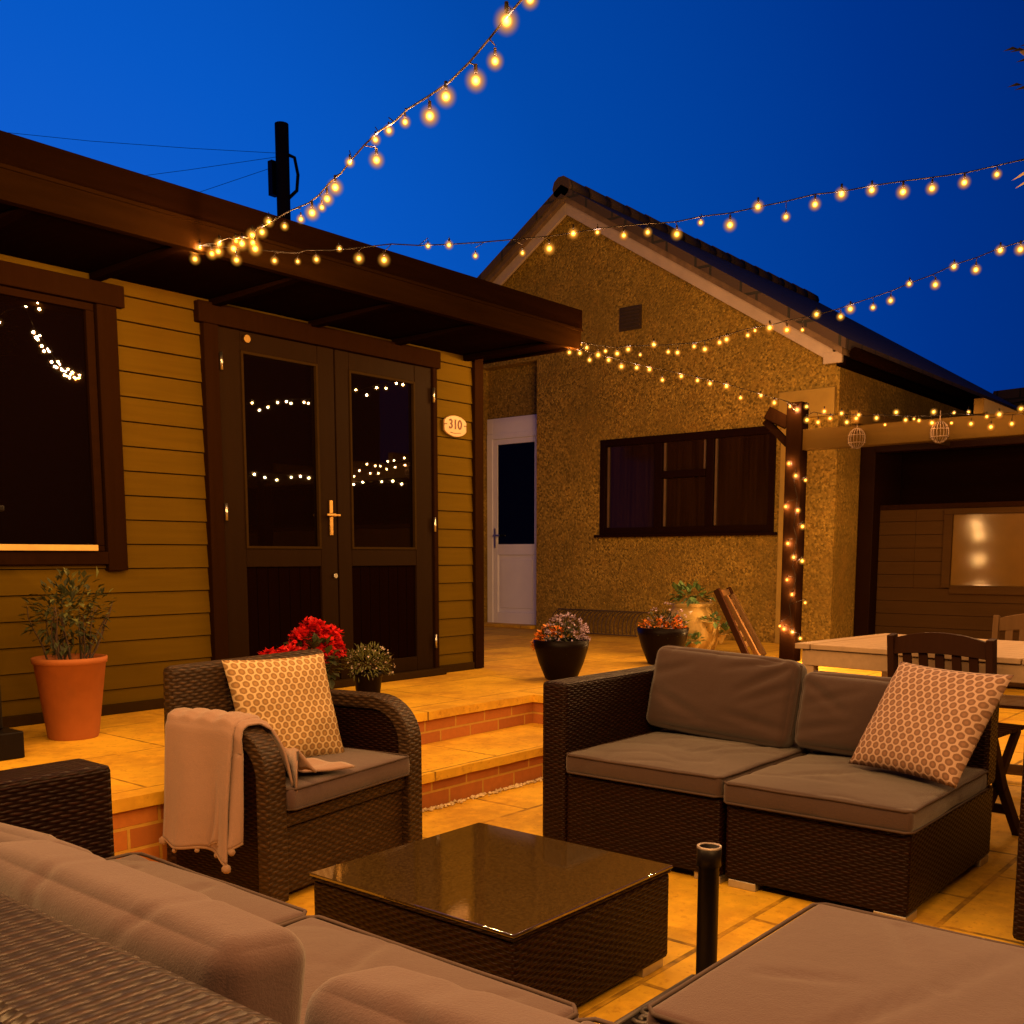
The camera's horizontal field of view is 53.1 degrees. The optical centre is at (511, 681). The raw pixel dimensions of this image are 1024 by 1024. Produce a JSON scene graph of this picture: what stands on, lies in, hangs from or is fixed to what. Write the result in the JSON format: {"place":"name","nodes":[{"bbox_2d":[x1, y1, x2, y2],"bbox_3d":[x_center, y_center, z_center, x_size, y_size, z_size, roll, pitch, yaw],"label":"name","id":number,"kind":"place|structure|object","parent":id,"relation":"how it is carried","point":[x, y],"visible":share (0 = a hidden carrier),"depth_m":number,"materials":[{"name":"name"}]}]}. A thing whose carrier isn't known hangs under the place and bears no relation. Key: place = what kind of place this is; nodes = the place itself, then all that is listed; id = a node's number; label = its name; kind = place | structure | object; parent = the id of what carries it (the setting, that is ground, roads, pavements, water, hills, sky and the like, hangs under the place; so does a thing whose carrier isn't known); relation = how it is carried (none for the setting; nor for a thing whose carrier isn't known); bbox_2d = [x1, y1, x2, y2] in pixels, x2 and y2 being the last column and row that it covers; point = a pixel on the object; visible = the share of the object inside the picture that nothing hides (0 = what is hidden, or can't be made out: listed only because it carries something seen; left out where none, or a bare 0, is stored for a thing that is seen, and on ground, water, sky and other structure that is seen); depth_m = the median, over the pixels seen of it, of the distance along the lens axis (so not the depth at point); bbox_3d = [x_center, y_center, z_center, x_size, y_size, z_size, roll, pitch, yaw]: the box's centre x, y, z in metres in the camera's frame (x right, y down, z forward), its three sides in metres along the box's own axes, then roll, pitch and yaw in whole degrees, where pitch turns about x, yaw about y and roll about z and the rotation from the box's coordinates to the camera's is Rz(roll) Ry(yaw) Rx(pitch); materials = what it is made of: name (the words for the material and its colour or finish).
{"place":"outdoors","nodes":[
{"label":"outdoors","id":0,"kind":"place"},
{"bbox_2d":[0,505,24,760],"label":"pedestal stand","id":1,"kind":"object","parent":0,"point":[11,743],"visible":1,"depth_m":3.90,"materials":[{"name":"black metal"}]},
{"bbox_2d":[0,626,881,813],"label":"terrace","id":2,"kind":"structure","parent":0,"point":[128,749],"depth_m":5.54,"materials":[{"name":"stone"}]},
{"bbox_2d":[18,566,116,740],"bbox_3d":[-1.870,-0.125,4.342,0.410,0.729,0.380,6,9,40],"label":"potted shrub","id":3,"kind":"object","parent":2,"relation":"on","point":[70,685],"visible":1,"depth_m":4.29,"materials":[{"name":"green plant"}]},
{"bbox_2d":[0,130,582,727],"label":"timber cabin","id":4,"kind":"object","parent":2,"relation":"on","point":[208,454],"visible":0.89,"depth_m":5.25,"materials":[{"name":"paint"}]},
{"bbox_2d":[0,260,127,570],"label":"window","id":5,"kind":"structure","parent":4,"relation":"in","point":[62,488],"depth_m":4.72,"materials":[{"name":"black glass"}]},
{"bbox_2d":[218,326,340,679],"bbox_3d":[-1.273,-0.924,5.689,0.091,1.907,0.780,6,9,40],"label":"door leaf","id":6,"kind":"structure","parent":4,"relation":"in","point":[277,395],"depth_m":5.66,"materials":[{"name":"paint"}]},
{"bbox_2d":[194,0,522,256],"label":"string lights","id":7,"kind":"object","parent":4,"relation":"attached to","point":[506,10],"visible":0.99,"depth_m":2.71,"materials":[{"name":"yellow"}]},
{"bbox_2d":[333,349,436,678],"bbox_3d":[-0.767,-1.000,6.301,0.075,1.907,0.795,6,9,40],"label":"door leaf","id":8,"kind":"structure","parent":4,"relation":"in","point":[383,454],"depth_m":6.29,"materials":[{"name":"paint"}]},
{"bbox_2d":[443,415,466,436],"bbox_3d":[-0.373,-1.668,6.687,0.018,0.136,0.210,6,9,40],"label":"house sign","id":9,"kind":"object","parent":4,"relation":"attached to","point":[454,426],"visible":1,"depth_m":6.67,"materials":[{"name":"ceramic"}]},
{"bbox_2d":[200,159,1023,258],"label":"string lights","id":10,"kind":"object","parent":4,"relation":"attached to","point":[815,194],"visible":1,"depth_m":4.08,"materials":[{"name":"yellow"}]},
{"bbox_2d":[569,344,797,411],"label":"string lights","id":11,"kind":"object","parent":4,"relation":"hanging from","point":[774,398],"visible":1,"depth_m":6.81,"materials":[{"name":"yellow"}]},
{"bbox_2d":[581,240,1023,352],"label":"string lights","id":12,"kind":"object","parent":4,"relation":"attached to","point":[1000,245],"visible":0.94,"depth_m":5.26,"materials":[{"name":"yellow"}]},
{"bbox_2d":[257,616,346,688],"bbox_3d":[-1.043,-0.092,5.127,0.477,0.471,0.373,-2,7,-17],"label":"potted geranium","id":13,"kind":"object","parent":2,"relation":"on","point":[313,633],"visible":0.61,"depth_m":5.12,"materials":[{"name":"red plant"}]},
{"bbox_2d":[342,641,395,692],"bbox_3d":[-0.769,-0.060,5.502,0.289,0.316,0.313,6,9,40],"label":"potted alyssum","id":14,"kind":"object","parent":2,"relation":"on","point":[365,680],"visible":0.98,"depth_m":5.46,"materials":[{"name":"green plant"}]},
{"bbox_2d":[529,612,590,680],"bbox_3d":[0.315,-0.226,6.416,0.364,0.424,0.371,6,9,40],"label":"flower pot","id":15,"kind":"object","parent":2,"relation":"on","point":[559,656],"visible":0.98,"depth_m":6.32,"materials":[{"name":"black ceramic"}]},
{"bbox_2d":[550,608,647,636],"bbox_3d":[0.829,-0.592,10.102,1.120,0.225,0.254,6,9,40],"label":"wire edging","id":16,"kind":"object","parent":2,"relation":"on","point":[604,611],"visible":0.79,"depth_m":9.98,"materials":[{"name":"black metal"}]},
{"bbox_2d":[637,602,688,664],"bbox_3d":[1.088,-0.349,7.327,0.378,0.445,0.390,6,9,40],"label":"flower pot","id":17,"kind":"object","parent":2,"relation":"on","point":[656,637],"visible":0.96,"depth_m":7.23,"materials":[{"name":"black ceramic"}]},
{"bbox_2d":[666,580,731,649],"bbox_3d":[1.381,-0.495,7.895,0.594,0.597,0.550,6,9,40],"label":"strawberry planter","id":18,"kind":"object","parent":2,"relation":"on","point":[704,626],"visible":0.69,"depth_m":7.79,"materials":[{"name":"ceramic"}]},
{"bbox_2d":[713,587,766,655],"bbox_3d":[1.746,-0.453,7.823,0.461,0.531,0.370,6,9,40],"label":"folded chair","id":19,"kind":"object","parent":2,"relation":"on","point":[729,604],"visible":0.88,"depth_m":7.71,"materials":[{"name":"brown wood"}]},
{"bbox_2d":[477,176,1023,642],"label":"gabled house","id":20,"kind":"structure","parent":2,"relation":"on","point":[611,482],"depth_m":9.77,"materials":[{"name":"concrete"}]},
{"bbox_2d":[487,414,536,624],"bbox_3d":[0.029,-1.720,11.085,0.791,2.248,0.082,6,9,40],"label":"back door","id":21,"kind":"structure","parent":20,"relation":"in","point":[511,441],"depth_m":11.12,"materials":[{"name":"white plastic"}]},
{"bbox_2d":[594,425,776,536],"bbox_3d":[1.595,-1.844,9.591,1.950,0.950,0.100,6,9,40],"label":"window","id":22,"kind":"structure","parent":20,"relation":"in","point":[714,482],"depth_m":9.55,"materials":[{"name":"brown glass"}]},
{"bbox_2d":[775,428,785,642],"bbox_3d":[2.381,-1.269,8.969,0.100,1.869,0.043,6,9,40],"label":"drainpipe","id":23,"kind":"object","parent":20,"relation":"attached to","point":[780,541],"depth_m":8.97,"materials":[{"name":"brown plastic"}]},
{"bbox_2d":[762,398,1023,660],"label":"pergola","id":24,"kind":"object","parent":2,"relation":"on","point":[799,440],"visible":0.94,"depth_m":7.30,"materials":[{"name":"brown wood"}]},
{"bbox_2d":[779,459,805,636],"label":"string lights","id":25,"kind":"object","parent":24,"relation":"attached to","point":[795,548],"visible":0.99,"depth_m":7.38,"materials":[{"name":"yellow"}]},
{"bbox_2d":[848,424,865,448],"bbox_3d":[2.364,-1.704,7.024,0.116,0.211,0.116,6,9,40],"label":"wire lantern","id":26,"kind":"object","parent":24,"relation":"hanging from","point":[850,442],"visible":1,"depth_m":7.01,"materials":[{"name":"white metal"}]},
{"bbox_2d":[806,402,1023,423],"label":"string lights","id":27,"kind":"object","parent":24,"relation":"attached to","point":[876,414],"visible":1,"depth_m":6.62,"materials":[{"name":"yellow"}]},
{"bbox_2d":[930,410,948,443],"bbox_3d":[2.786,-1.661,6.674,0.116,0.211,0.116,6,9,40],"label":"wire lantern","id":28,"kind":"object","parent":24,"relation":"hanging from","point":[932,432],"visible":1,"depth_m":6.65,"materials":[{"name":"white metal"}]},
{"bbox_2d":[0,0,1023,393],"label":"sky","id":29,"kind":"structure","parent":0,"point":[667,110],"materials":[{"name":"blue"}]},
{"bbox_2d":[286,687,1023,1023],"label":"patio","id":30,"kind":"structure","parent":0,"point":[975,901],"depth_m":3.30,"materials":[{"name":"stone"}]},
{"bbox_2d":[163,649,421,901],"bbox_3d":[-0.748,0.282,3.590,0.519,0.725,0.820,4,8,30],"label":"rattan armchair","id":31,"kind":"object","parent":30,"relation":"on","point":[370,803],"visible":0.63,"depth_m":3.43,"materials":[{"name":"brown wicker"}]},
{"bbox_2d":[159,707,354,873],"bbox_3d":[-0.817,0.319,3.334,0.472,0.480,0.522,6,9,40],"label":"throw blanket","id":32,"kind":"object","parent":31,"relation":"on","point":[204,785],"visible":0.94,"depth_m":3.20,"materials":[{"name":"fabric"}]},
{"bbox_2d":[222,653,344,756],"bbox_3d":[-0.797,0.099,3.620,0.434,0.376,0.154,-6,9,-41],"label":"patterned cushion","id":33,"kind":"object","parent":31,"relation":"on","point":[289,701],"visible":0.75,"depth_m":3.58,"materials":[{"name":"fabric"}]},
{"bbox_2d":[0,758,617,1023],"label":"rattan sofa","id":34,"kind":"object","parent":30,"relation":"on","point":[94,929],"visible":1,"depth_m":1.21,"materials":[{"name":"grey fabric"}]},
{"bbox_2d":[112,702,542,862],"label":"brick risers","id":35,"kind":"object","parent":30,"relation":"on","point":[138,830],"visible":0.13,"depth_m":4.78,"materials":[{"name":"brick"}]},
{"bbox_2d":[421,723,542,783],"bbox_3d":[-0.431,0.374,4.782,0.561,0.040,2.265,6,9,40],"label":"step","id":36,"kind":"object","parent":35,"relation":"on","point":[449,758],"visible":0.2,"depth_m":4.96,"materials":[{"name":"stone"}]},
{"bbox_2d":[422,777,542,811],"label":"gravel","id":37,"kind":"structure","parent":30,"relation":"on","point":[496,791],"depth_m":4.71,"materials":[{"name":"beige gravel"}]},
{"bbox_2d":[310,823,672,1005],"bbox_3d":[-0.049,0.632,2.719,0.693,0.282,0.664,6,9,40],"label":"coffee table","id":38,"kind":"object","parent":30,"relation":"on","point":[577,924],"visible":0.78,"depth_m":2.55,"materials":[{"name":"brown wicker"}]},
{"bbox_2d":[615,842,721,1023],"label":"parasol base","id":39,"kind":"object","parent":30,"relation":"on","point":[708,859],"visible":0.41,"depth_m":2.30,"materials":[{"name":"metal"}]},
{"bbox_2d":[543,645,999,921],"bbox_3d":[0.935,0.273,3.776,1.388,0.737,0.940,6,9,40],"label":"rattan sofa","id":40,"kind":"object","parent":30,"relation":"on","point":[674,756],"visible":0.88,"depth_m":3.61,"materials":[{"name":"wicker"}]},
{"bbox_2d":[849,661,1013,787],"bbox_3d":[1.355,0.129,3.348,0.213,0.357,0.477,-4,8,-31],"label":"patterned cushion","id":41,"kind":"object","parent":40,"relation":"on","point":[928,723],"visible":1,"depth_m":3.27,"materials":[{"name":"beige fabric"}]},
{"bbox_2d":[647,902,1023,1023],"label":"ottoman","id":42,"kind":"object","parent":30,"relation":"on","point":[824,963],"visible":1,"depth_m":1.69,"materials":[{"name":"grey fabric"}]},
{"bbox_2d":[795,633,1023,683],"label":"dining table","id":43,"kind":"object","parent":30,"relation":"on","point":[867,652],"visible":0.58,"depth_m":4.32,"materials":[{"name":"beige wood"}]},
{"bbox_2d":[887,632,1023,835],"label":"folding chair","id":44,"kind":"object","parent":30,"relation":"on","point":[939,645],"visible":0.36,"depth_m":3.88,"materials":[{"name":"brown wood"}]},
{"bbox_2d":[992,614,1023,775],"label":"folding chair","id":45,"kind":"object","parent":30,"relation":"on","point":[1009,624],"visible":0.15,"depth_m":4.98,"materials":[{"name":"brown wood"}]},
{"bbox_2d":[1004,44,1023,187],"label":"garden tree","id":46,"kind":"object","parent":30,"relation":"on","point":[1014,49],"visible":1,"depth_m":2.82,"materials":[{"name":"green plant"}]},
{"bbox_2d":[1012,754,1023,940],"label":"rattan armchair","id":47,"kind":"object","parent":30,"relation":"on","point":[1018,926],"visible":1,"depth_m":2.85,"materials":[{"name":"brown wicker"}]},
{"bbox_2d":[853,436,1023,687],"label":"garage","id":48,"kind":"structure","parent":0,"point":[940,541],"depth_m":8.91,"materials":[{"name":"timber"},{"name":"glass"}]},
{"bbox_2d":[875,501,1023,687],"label":"garage door","id":49,"kind":"structure","parent":48,"relation":"in","point":[900,541],"depth_m":8.89,"materials":[{"name":"brown wood"}]},
{"bbox_2d":[941,506,1023,594],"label":"garage window","id":50,"kind":"structure","parent":48,"relation":"in","point":[983,551],"depth_m":8.56,"materials":[{"name":"glass"}]},
{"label":"ground","id":51,"kind":"structure","parent":0,"visible":0},
{"bbox_2d":[8,121,299,219],"bbox_3d":[-11.395,-6.411,19.349,14.645,10.204,0.270,-1,7,-11],"label":"telegraph pole","id":52,"kind":"object","parent":51,"relation":"on","point":[279,178],"visible":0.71,"depth_m":20.22,"materials":[{"name":"black wood"}]},
{"bbox_2d":[993,387,1023,408],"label":"neighbouring building","id":53,"kind":"structure","parent":51,"relation":"on","point":[1015,396],"depth_m":14.46,"materials":[{"name":"tile"}]}
]}

